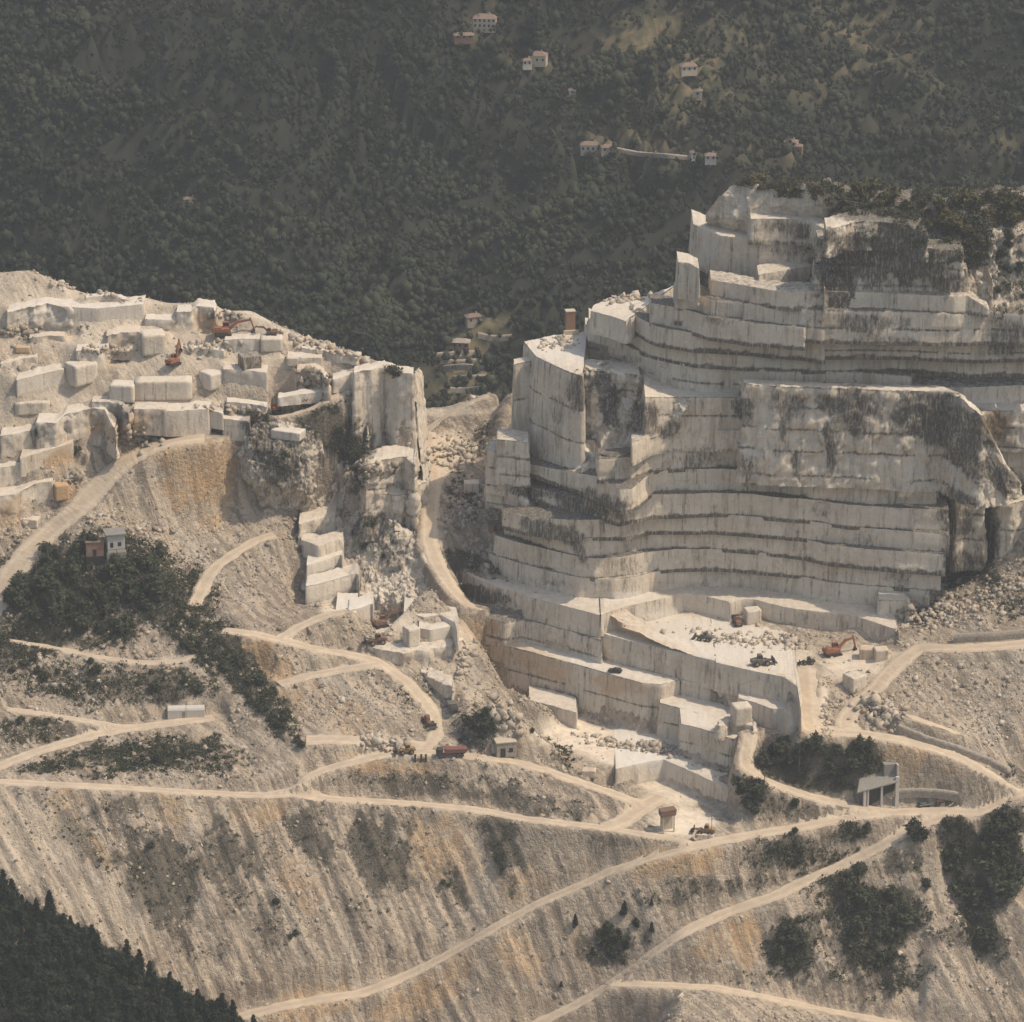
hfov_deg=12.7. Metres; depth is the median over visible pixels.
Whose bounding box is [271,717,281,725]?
shrub
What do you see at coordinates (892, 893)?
shrub
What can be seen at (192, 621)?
shrub
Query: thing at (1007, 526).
quarry bench
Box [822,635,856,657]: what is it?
excavator
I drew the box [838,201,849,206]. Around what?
shrub
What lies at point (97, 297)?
quarry bench
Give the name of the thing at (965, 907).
shrub
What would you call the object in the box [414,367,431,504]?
rock face
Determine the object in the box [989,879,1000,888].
shrub
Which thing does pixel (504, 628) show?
quarry bench
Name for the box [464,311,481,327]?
farmhouse
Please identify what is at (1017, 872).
shrub
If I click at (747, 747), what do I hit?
dirt track
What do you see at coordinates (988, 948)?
shrub
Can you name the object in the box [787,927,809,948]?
shrub
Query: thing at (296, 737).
shrub
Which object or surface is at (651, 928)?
pine tree
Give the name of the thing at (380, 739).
stone heap
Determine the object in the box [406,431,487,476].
stone heap
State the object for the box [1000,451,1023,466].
quarry bench
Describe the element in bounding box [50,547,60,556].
shrub
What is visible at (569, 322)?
brick pillar
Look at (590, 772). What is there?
marble block
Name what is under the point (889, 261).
quarry bench
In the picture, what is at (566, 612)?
quarry bench
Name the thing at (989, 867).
shrub
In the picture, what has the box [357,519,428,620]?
heap
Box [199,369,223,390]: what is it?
marble block
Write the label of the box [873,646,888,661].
marble block
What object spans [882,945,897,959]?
shrub
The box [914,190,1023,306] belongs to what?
rock face
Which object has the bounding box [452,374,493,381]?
terrace wall
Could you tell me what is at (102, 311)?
quarry bench
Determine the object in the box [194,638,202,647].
shrub
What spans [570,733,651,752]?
stone heap
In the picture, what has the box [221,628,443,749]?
dirt track
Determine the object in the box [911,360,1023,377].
quarry bench
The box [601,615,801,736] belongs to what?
quarry bench
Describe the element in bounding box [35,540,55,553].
shrub
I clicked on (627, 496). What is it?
quarry bench
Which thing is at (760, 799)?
shrub
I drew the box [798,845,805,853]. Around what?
shrub
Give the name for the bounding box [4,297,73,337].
quarry bench
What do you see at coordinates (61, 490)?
marble block
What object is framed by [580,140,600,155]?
farmhouse
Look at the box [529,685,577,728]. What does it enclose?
quarry bench
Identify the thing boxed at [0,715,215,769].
dirt track
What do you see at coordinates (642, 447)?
quarry bench
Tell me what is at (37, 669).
shrub
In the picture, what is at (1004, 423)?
quarry bench
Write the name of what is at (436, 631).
quarry bench
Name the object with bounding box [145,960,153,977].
pine tree
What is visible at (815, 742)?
shrub
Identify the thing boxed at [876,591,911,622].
quarry bench
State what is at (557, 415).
quarry bench
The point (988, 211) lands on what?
shrub
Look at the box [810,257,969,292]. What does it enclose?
quarry bench
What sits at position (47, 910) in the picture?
pine tree
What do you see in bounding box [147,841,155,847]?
shrub
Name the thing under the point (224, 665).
shrub
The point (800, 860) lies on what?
shrub
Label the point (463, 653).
stone heap
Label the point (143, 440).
stone heap
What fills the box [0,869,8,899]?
pine tree
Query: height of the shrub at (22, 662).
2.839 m
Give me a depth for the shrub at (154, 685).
1393.94 m
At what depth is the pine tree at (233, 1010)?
1284.10 m
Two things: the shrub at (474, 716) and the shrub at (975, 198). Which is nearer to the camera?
the shrub at (474, 716)
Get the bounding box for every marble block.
[15,344,29,352]
[15,399,49,414]
[22,516,40,527]
[53,481,68,501]
[63,360,97,386]
[109,379,135,402]
[135,375,191,400]
[140,328,164,355]
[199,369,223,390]
[238,351,261,370]
[260,334,282,351]
[271,427,305,441]
[286,355,297,366]
[402,624,419,647]
[464,479,478,493]
[491,743,494,753]
[581,767,595,778]
[696,831,713,838]
[730,701,751,726]
[743,606,760,624]
[843,670,866,693]
[859,645,873,659]
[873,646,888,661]
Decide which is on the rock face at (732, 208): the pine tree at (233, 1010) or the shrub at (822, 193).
the shrub at (822, 193)
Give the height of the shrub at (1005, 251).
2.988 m
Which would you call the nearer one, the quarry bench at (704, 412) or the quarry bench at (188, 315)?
the quarry bench at (704, 412)
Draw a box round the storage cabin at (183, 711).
[167,705,204,719]
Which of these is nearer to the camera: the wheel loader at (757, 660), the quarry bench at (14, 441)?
the wheel loader at (757, 660)
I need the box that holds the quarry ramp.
[600,607,699,655]
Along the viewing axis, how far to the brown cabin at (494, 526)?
1443.94 m
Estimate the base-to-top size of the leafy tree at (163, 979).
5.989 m
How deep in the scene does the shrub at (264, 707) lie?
1385.95 m
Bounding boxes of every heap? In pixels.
[0,318,43,340]
[34,271,156,304]
[62,468,86,484]
[78,337,139,360]
[107,423,169,455]
[166,336,242,358]
[182,402,279,416]
[206,308,242,320]
[288,332,384,366]
[295,365,332,388]
[342,458,398,482]
[354,728,414,752]
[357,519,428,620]
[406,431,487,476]
[437,488,505,542]
[454,645,477,680]
[467,691,530,742]
[527,333,579,351]
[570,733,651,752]
[602,290,652,305]
[621,738,690,758]
[661,625,782,652]
[748,630,807,650]
[818,696,837,746]
[847,688,909,730]
[894,590,1006,634]
[959,555,1023,626]
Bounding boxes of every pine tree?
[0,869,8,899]
[0,884,10,905]
[8,878,19,896]
[8,895,18,919]
[24,900,32,920]
[31,897,41,917]
[34,909,40,922]
[37,910,49,933]
[43,889,58,922]
[44,903,52,925]
[59,913,70,935]
[67,915,74,926]
[89,926,95,940]
[92,933,104,954]
[121,938,132,960]
[128,959,142,987]
[134,949,146,974]
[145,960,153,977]
[149,971,163,997]
[164,971,177,1001]
[173,981,186,1009]
[174,991,184,1015]
[193,988,204,1009]
[193,999,205,1016]
[200,996,208,1013]
[200,1002,211,1021]
[210,1003,214,1016]
[216,992,233,1021]
[228,999,238,1021]
[249,1014,257,1021]
[572,913,578,927]
[607,947,614,958]
[619,901,628,917]
[624,940,628,950]
[649,921,654,933]
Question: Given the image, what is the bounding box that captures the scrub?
[0,171,1023,1020]
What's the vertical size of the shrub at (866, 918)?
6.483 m
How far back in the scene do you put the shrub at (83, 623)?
1409.62 m
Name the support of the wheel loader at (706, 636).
on the quarry bench at (727, 667)
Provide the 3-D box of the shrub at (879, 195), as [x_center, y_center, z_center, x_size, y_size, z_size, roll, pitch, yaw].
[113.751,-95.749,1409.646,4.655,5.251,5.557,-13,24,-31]
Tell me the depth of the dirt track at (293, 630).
1416.34 m
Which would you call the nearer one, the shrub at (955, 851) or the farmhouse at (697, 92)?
the shrub at (955, 851)
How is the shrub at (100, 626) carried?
on the ground
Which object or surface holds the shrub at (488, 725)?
on the ground
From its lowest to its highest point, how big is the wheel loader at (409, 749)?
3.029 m
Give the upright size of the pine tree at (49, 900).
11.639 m
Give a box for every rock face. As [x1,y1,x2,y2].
[237,420,324,511]
[250,389,378,590]
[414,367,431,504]
[563,367,690,482]
[596,452,629,517]
[706,183,883,232]
[774,178,1023,210]
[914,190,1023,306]
[938,483,1023,581]
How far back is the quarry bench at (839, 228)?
1385.73 m
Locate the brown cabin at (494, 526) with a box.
[487,520,501,532]
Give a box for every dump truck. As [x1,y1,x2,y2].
[436,746,466,757]
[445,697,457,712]
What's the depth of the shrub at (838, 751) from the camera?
1360.67 m
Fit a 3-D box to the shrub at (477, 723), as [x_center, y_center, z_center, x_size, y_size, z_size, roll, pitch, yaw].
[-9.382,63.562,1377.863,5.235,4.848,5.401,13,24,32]
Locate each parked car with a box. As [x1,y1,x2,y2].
[917,801,931,807]
[936,799,946,802]
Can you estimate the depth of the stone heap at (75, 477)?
1451.21 m
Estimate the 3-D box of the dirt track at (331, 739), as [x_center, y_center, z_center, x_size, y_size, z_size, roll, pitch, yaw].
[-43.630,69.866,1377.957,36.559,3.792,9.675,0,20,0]
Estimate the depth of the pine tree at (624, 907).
1342.12 m
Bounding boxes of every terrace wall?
[435,350,474,356]
[440,358,480,363]
[443,363,484,371]
[447,385,486,392]
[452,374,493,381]
[477,332,511,340]
[617,147,689,159]
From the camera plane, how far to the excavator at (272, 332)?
1467.75 m
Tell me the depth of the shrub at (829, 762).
1361.58 m
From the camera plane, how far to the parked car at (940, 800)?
1360.78 m
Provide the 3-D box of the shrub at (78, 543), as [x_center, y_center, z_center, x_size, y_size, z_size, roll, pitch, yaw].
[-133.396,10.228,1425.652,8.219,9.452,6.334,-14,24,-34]
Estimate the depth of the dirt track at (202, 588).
1436.26 m
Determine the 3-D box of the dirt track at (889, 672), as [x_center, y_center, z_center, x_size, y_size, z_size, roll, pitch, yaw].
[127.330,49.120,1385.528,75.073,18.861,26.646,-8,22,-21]
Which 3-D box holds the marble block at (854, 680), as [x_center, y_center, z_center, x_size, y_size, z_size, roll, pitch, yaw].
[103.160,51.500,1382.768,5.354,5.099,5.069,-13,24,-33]
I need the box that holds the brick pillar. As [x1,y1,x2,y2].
[563,308,578,334]
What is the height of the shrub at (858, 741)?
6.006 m
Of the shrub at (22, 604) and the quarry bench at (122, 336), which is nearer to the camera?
the shrub at (22, 604)
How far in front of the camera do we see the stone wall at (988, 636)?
1390.51 m
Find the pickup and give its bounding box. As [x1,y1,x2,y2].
[608,667,622,673]
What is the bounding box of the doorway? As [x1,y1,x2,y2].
[501,748,505,756]
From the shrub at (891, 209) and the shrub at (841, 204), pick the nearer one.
the shrub at (891, 209)
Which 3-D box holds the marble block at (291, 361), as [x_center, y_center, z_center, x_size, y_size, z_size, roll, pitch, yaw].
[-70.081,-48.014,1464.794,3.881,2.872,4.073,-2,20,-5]
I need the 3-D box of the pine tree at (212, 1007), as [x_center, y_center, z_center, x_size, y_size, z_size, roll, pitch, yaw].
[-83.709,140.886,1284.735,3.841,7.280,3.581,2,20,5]
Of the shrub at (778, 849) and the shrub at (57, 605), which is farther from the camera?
the shrub at (57, 605)
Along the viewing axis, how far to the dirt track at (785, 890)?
1342.51 m
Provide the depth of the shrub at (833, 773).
1362.17 m
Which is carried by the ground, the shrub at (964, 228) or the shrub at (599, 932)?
the shrub at (599, 932)
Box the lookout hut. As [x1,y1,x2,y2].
[102,527,126,561]
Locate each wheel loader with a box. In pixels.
[361,632,386,645]
[393,743,415,755]
[421,714,437,728]
[690,823,715,834]
[691,631,713,642]
[731,614,742,626]
[750,653,777,666]
[797,656,814,665]
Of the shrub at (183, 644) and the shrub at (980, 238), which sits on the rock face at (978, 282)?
the shrub at (980, 238)
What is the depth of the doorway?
1375.09 m
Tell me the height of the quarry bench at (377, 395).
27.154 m
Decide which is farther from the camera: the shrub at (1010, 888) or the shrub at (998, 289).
the shrub at (998, 289)
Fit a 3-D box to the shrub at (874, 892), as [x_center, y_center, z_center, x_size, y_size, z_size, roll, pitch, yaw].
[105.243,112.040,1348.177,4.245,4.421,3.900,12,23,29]
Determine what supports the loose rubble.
on the ground
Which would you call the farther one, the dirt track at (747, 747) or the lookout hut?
the lookout hut
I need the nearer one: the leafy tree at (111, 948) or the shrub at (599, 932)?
the leafy tree at (111, 948)
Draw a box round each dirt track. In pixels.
[0,434,204,614]
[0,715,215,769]
[0,779,687,847]
[6,707,123,729]
[10,639,194,664]
[184,532,276,606]
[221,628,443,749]
[238,781,1023,1019]
[268,748,640,807]
[276,661,381,686]
[277,610,344,639]
[278,392,340,417]
[306,734,427,752]
[420,432,481,609]
[428,394,488,431]
[532,812,945,1021]
[599,793,668,829]
[610,979,901,1021]
[738,732,894,815]
[793,667,839,736]
[835,640,1023,731]
[835,727,1023,802]
[904,713,959,735]
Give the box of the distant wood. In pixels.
[0,0,1023,411]
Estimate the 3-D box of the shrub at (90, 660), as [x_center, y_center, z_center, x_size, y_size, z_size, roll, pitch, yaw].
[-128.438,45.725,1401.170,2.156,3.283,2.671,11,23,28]
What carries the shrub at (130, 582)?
on the ground
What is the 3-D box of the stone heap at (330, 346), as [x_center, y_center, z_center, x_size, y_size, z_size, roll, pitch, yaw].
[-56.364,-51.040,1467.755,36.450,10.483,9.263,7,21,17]
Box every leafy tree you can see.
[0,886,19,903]
[51,914,61,924]
[79,925,90,940]
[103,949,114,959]
[106,946,116,952]
[112,949,125,961]
[119,956,137,975]
[158,975,165,987]
[184,990,193,1007]
[205,998,215,1009]
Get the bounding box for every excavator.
[165,339,182,366]
[212,317,254,336]
[252,325,277,335]
[271,401,280,412]
[371,607,402,628]
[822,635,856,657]
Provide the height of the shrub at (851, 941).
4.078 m
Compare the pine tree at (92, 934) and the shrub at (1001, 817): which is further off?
the shrub at (1001, 817)
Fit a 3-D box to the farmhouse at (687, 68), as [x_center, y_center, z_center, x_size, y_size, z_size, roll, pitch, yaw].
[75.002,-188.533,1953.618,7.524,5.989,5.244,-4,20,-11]
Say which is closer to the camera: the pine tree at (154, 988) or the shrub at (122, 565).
the pine tree at (154, 988)
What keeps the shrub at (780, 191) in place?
on the rock face at (732, 208)
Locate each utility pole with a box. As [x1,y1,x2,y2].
[761,768,766,795]
[797,730,803,774]
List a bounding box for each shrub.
[3,589,25,608]
[4,575,32,605]
[7,666,15,672]
[8,570,28,584]
[14,599,29,609]
[15,716,22,724]
[18,659,27,666]
[28,608,43,620]
[28,654,37,662]
[31,566,57,589]
[33,665,40,673]
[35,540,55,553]
[38,552,56,562]
[39,671,51,679]
[43,560,59,571]
[45,580,56,597]
[46,551,58,560]
[46,592,68,619]
[48,579,68,601]
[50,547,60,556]
[56,554,82,578]
[71,529,91,554]
[72,549,85,567]
[74,611,94,633]
[82,561,93,569]
[83,530,99,551]
[87,657,93,663]
[90,663,101,673]
[93,620,106,632]
[98,594,116,615]
[99,559,117,577]
[102,616,117,626]
[110,553,120,563]
[110,561,123,576]
[114,558,138,577]
[114,614,133,634]
[123,587,146,601]
[124,574,141,588]
[134,554,156,569]
[138,598,154,609]
[139,576,165,596]
[145,563,166,584]
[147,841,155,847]
[148,558,159,566]
[149,680,160,691]
[151,592,164,602]
[152,543,167,557]
[152,751,162,761]
[170,618,179,626]
[178,638,192,649]
[181,675,188,681]
[187,644,197,653]
[188,616,197,628]
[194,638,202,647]
[194,688,200,694]
[213,653,221,660]
[215,635,224,642]
[219,660,231,671]
[227,652,245,665]
[244,674,253,683]
[254,670,268,684]
[256,704,270,710]
[266,711,275,719]
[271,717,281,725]
[272,897,280,903]
[275,720,282,726]
[279,707,291,721]
[292,929,298,935]
[293,733,301,742]
[296,740,305,747]
[440,879,447,885]
[459,713,470,726]
[467,719,482,731]
[471,711,480,720]
[472,715,483,729]
[478,705,492,718]
[480,715,496,733]
[493,854,500,861]
[597,928,603,936]
[603,920,613,930]
[607,937,613,945]
[609,929,622,940]
[622,934,630,942]
[632,917,638,925]
[731,773,739,786]
[734,782,745,795]
[739,778,753,792]
[740,795,756,809]
[741,172,756,188]
[750,806,759,815]
[752,777,766,793]
[753,170,770,183]
[755,795,766,802]
[756,182,768,191]
[756,750,770,765]
[767,742,775,756]
[770,943,787,960]
[771,734,789,754]
[775,187,784,195]
[775,845,781,853]
[775,931,786,943]
[781,734,791,750]
[781,917,797,933]
[785,184,799,196]
[785,957,801,972]
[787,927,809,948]
[789,797,799,808]
[791,826,798,832]
[792,743,804,758]
[792,839,799,847]
[795,856,804,863]
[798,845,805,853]
[801,730,822,755]
[809,183,821,193]
[816,775,829,782]
[817,187,827,196]
[823,758,834,767]
[828,767,837,776]
[833,744,845,756]
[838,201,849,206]
[840,870,858,893]
[841,899,854,913]
[843,744,856,756]
[843,935,857,948]
[844,915,867,939]
[845,891,856,900]
[846,751,868,770]
[847,204,858,210]
[847,822,853,828]
[849,181,860,192]
[851,733,863,749]
[853,861,867,875]
[853,882,874,907]
[856,177,880,192]
[859,757,876,773]
[859,911,872,929]
[860,736,877,761]
[863,821,870,831]
[866,936,880,949]
[869,887,876,896]
[874,192,887,205]
[874,955,884,968]
[876,949,891,962]
[880,183,901,206]
[880,922,896,942]
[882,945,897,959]
[883,206,896,214]
[884,884,901,901]
[894,901,908,917]
[894,904,920,926]
[903,815,931,843]
[919,217,933,227]
[921,877,931,889]
[930,213,950,231]
[931,195,949,212]
[937,205,953,216]
[940,815,953,827]
[940,840,964,860]
[941,236,951,242]
[943,857,962,874]
[945,210,962,225]
[947,223,961,228]
[949,882,967,898]
[950,186,970,203]
[956,222,976,234]
[956,900,972,913]
[962,193,983,208]
[973,207,992,219]
[974,233,984,247]
[975,246,986,257]
[978,834,992,840]
[980,208,993,213]
[980,814,1008,841]
[980,857,1001,876]
[980,943,996,953]
[982,188,994,197]
[987,928,998,941]
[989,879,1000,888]
[992,876,1023,898]
[993,284,1002,293]
[993,812,1006,821]
[994,890,1005,899]
[998,803,1018,819]
[1000,193,1016,208]
[1000,248,1010,256]
[1001,189,1020,206]
[1002,221,1013,227]
[1002,227,1014,240]
[1003,209,1020,223]
[1003,238,1014,248]
[1004,263,1013,274]
[1005,814,1021,831]
[1009,860,1023,881]
[1014,261,1023,272]
[1016,194,1023,209]
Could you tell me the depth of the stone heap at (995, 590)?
1406.54 m
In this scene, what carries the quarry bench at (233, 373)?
on the ground
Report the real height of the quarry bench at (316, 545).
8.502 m
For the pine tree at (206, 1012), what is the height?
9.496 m
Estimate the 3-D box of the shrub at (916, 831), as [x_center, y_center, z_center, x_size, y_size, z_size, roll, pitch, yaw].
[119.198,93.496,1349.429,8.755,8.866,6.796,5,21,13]
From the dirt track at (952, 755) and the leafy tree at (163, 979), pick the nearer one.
the leafy tree at (163, 979)
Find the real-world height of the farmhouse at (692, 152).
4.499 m
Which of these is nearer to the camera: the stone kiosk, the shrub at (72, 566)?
the stone kiosk
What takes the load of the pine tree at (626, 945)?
on the ground
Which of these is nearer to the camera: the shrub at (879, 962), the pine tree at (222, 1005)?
the pine tree at (222, 1005)
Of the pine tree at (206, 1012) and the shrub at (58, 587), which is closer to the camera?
the pine tree at (206, 1012)
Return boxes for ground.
[0,270,1023,1021]
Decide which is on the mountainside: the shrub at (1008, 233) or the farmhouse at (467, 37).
the farmhouse at (467, 37)
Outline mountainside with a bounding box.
[0,0,1023,497]
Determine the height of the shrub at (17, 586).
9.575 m
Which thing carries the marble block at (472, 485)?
on the ground
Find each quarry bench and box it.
[0,353,37,367]
[0,424,36,456]
[0,461,29,487]
[0,478,54,518]
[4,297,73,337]
[16,363,64,397]
[20,439,73,476]
[29,331,66,342]
[35,403,120,459]
[71,295,145,322]
[76,341,110,369]
[85,292,125,301]
[90,396,133,437]
[104,325,141,360]
[132,401,167,435]
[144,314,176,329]
[163,401,211,436]
[175,298,218,331]
[179,344,225,358]
[209,403,223,429]
[223,364,268,391]
[223,412,250,440]
[225,333,260,352]
[226,397,267,412]
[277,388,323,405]
[286,351,322,368]
[292,363,333,400]
[297,505,337,548]
[301,344,358,364]
[301,527,344,559]
[305,550,344,584]
[305,562,359,604]
[332,369,352,392]
[336,592,357,614]
[348,591,374,620]
[350,360,418,452]
[359,444,421,541]
[367,624,465,666]
[381,468,428,526]
[403,596,458,651]
[419,621,451,641]
[419,667,455,699]
[462,567,600,637]
[464,594,602,663]
[484,458,529,508]
[485,439,527,498]
[488,543,929,608]
[490,642,679,728]
[493,530,940,593]
[494,428,530,487]
[501,492,529,520]
[502,504,949,555]
[504,530,945,575]
[509,356,531,431]
[523,332,587,468]
[527,477,949,530]
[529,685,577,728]
[530,454,936,513]
[584,318,607,359]
[584,359,640,410]
[586,436,737,483]
[587,308,621,349]
[589,285,673,343]
[599,586,899,640]
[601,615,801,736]
[608,343,937,393]
[614,727,728,801]
[629,301,824,363]
[629,336,910,373]
[630,430,740,465]
[641,374,741,437]
[649,293,805,350]
[657,695,725,740]
[659,366,1023,403]
[673,251,699,305]
[673,285,1023,347]
[677,705,737,767]
[680,679,737,706]
[688,209,814,276]
[708,270,988,316]
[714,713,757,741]
[735,377,1021,508]
[737,692,786,728]
[747,213,826,248]
[755,261,824,312]
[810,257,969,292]
[814,230,964,279]
[823,209,928,261]
[824,344,1023,363]
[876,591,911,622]
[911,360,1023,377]
[946,500,987,571]
[966,262,992,308]
[972,402,1023,452]
[987,496,1023,562]
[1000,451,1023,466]
[1009,466,1023,477]
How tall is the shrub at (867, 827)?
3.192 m
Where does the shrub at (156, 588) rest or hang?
on the ground
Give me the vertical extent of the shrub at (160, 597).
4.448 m
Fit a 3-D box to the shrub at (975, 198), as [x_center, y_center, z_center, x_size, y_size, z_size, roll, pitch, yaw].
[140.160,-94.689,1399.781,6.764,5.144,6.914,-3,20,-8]
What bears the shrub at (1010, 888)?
on the ground
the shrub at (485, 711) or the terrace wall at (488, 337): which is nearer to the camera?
the shrub at (485, 711)
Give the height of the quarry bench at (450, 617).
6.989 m
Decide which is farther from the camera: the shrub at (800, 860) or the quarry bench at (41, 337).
the quarry bench at (41, 337)
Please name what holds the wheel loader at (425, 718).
on the dirt track at (435, 736)
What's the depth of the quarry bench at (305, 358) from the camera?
1463.60 m
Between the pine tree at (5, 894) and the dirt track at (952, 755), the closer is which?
the pine tree at (5, 894)
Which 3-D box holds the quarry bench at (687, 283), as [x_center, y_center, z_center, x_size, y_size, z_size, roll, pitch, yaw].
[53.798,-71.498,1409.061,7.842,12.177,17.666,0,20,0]
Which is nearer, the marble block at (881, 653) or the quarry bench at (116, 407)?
the marble block at (881, 653)
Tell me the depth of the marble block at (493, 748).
1376.61 m
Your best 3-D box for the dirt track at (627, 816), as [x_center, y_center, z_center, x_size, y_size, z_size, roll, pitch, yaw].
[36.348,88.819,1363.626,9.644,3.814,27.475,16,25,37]
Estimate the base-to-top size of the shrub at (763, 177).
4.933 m
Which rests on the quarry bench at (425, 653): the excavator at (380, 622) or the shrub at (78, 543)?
the excavator at (380, 622)
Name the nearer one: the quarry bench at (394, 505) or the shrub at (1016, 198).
the shrub at (1016, 198)
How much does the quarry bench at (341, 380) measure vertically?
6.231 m
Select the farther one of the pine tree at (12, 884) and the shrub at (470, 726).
the shrub at (470, 726)
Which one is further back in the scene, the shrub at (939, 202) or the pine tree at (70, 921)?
the shrub at (939, 202)
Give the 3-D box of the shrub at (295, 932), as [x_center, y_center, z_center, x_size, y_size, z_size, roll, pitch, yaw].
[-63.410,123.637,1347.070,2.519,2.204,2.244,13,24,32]
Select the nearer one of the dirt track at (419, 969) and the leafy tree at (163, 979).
the leafy tree at (163, 979)
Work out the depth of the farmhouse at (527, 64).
1968.64 m
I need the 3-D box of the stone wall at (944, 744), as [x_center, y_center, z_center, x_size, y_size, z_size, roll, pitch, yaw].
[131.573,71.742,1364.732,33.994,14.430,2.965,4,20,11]
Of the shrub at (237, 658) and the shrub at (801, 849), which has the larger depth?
the shrub at (237, 658)
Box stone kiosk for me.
[493,737,516,757]
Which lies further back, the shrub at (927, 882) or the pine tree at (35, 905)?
the shrub at (927, 882)
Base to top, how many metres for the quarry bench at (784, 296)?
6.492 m
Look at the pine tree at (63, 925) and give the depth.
1281.49 m
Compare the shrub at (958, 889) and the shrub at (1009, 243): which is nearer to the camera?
the shrub at (958, 889)
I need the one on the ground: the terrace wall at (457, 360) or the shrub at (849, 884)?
the shrub at (849, 884)
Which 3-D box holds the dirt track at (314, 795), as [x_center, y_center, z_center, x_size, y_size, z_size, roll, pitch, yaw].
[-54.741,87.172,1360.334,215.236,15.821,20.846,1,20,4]
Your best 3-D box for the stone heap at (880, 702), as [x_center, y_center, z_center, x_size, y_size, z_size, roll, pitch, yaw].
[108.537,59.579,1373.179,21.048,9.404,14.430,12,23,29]
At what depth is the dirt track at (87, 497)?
1444.26 m
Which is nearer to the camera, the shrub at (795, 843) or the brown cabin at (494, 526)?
the shrub at (795, 843)
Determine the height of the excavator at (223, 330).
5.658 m
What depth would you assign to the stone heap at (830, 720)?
1370.51 m
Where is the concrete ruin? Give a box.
[857,762,898,806]
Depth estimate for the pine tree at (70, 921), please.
1285.38 m
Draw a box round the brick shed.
[85,537,104,567]
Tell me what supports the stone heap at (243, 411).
on the ground
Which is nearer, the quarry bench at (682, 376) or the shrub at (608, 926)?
the shrub at (608, 926)
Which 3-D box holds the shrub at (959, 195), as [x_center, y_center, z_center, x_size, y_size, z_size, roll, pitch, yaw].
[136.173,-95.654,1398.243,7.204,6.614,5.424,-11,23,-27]
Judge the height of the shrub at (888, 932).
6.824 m
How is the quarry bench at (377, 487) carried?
on the ground
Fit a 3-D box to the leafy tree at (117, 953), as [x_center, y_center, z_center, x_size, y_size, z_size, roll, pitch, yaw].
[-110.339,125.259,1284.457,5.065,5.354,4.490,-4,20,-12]
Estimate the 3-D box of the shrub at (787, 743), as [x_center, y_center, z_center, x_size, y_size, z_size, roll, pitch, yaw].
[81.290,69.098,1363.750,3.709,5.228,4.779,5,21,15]
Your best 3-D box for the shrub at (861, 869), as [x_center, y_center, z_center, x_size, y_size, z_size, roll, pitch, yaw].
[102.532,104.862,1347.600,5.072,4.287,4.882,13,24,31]
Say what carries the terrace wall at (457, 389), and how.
on the mountainside
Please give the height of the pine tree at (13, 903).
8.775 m
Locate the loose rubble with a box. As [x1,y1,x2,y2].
[0,269,1023,1021]
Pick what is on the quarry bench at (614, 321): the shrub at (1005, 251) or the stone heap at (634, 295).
the stone heap at (634, 295)
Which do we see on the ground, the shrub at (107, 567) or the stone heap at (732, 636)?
the shrub at (107, 567)
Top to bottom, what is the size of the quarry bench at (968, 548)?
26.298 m
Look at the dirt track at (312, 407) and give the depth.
1455.00 m
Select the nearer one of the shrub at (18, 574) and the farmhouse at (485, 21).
the shrub at (18, 574)
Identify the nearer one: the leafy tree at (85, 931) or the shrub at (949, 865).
the leafy tree at (85, 931)
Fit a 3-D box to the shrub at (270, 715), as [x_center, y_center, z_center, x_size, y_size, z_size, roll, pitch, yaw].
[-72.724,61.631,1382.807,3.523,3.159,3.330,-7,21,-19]
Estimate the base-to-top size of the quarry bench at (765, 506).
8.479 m
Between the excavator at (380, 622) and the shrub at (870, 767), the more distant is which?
the excavator at (380, 622)
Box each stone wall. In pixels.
[899,724,1011,777]
[899,788,957,801]
[953,628,1023,642]
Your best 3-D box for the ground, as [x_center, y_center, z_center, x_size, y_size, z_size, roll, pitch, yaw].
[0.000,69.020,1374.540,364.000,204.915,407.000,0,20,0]
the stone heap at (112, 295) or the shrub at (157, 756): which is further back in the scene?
the stone heap at (112, 295)
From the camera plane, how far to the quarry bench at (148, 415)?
1453.99 m
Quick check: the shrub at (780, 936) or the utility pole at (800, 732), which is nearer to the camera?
the shrub at (780, 936)
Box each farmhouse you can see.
[183,195,195,204]
[451,338,470,352]
[453,31,474,43]
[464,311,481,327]
[472,12,496,32]
[521,56,532,69]
[527,50,547,66]
[568,88,576,96]
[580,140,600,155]
[600,142,611,156]
[679,61,697,75]
[689,150,697,160]
[692,87,702,100]
[704,151,716,164]
[783,137,798,150]
[794,144,802,155]
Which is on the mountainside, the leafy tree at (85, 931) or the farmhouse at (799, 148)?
the farmhouse at (799, 148)
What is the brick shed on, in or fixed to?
on the ground
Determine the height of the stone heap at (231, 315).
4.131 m
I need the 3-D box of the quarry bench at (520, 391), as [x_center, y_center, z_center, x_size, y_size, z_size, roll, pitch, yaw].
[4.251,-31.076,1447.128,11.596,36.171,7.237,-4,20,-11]
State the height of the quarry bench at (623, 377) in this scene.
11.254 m
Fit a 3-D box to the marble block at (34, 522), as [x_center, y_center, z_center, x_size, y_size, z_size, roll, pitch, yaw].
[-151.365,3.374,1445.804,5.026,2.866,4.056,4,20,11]
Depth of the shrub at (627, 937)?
1341.31 m
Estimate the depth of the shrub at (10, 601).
1417.24 m
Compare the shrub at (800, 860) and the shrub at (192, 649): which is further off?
the shrub at (192, 649)
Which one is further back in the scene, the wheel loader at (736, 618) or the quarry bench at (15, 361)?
the quarry bench at (15, 361)
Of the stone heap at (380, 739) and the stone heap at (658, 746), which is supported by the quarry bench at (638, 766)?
the stone heap at (658, 746)

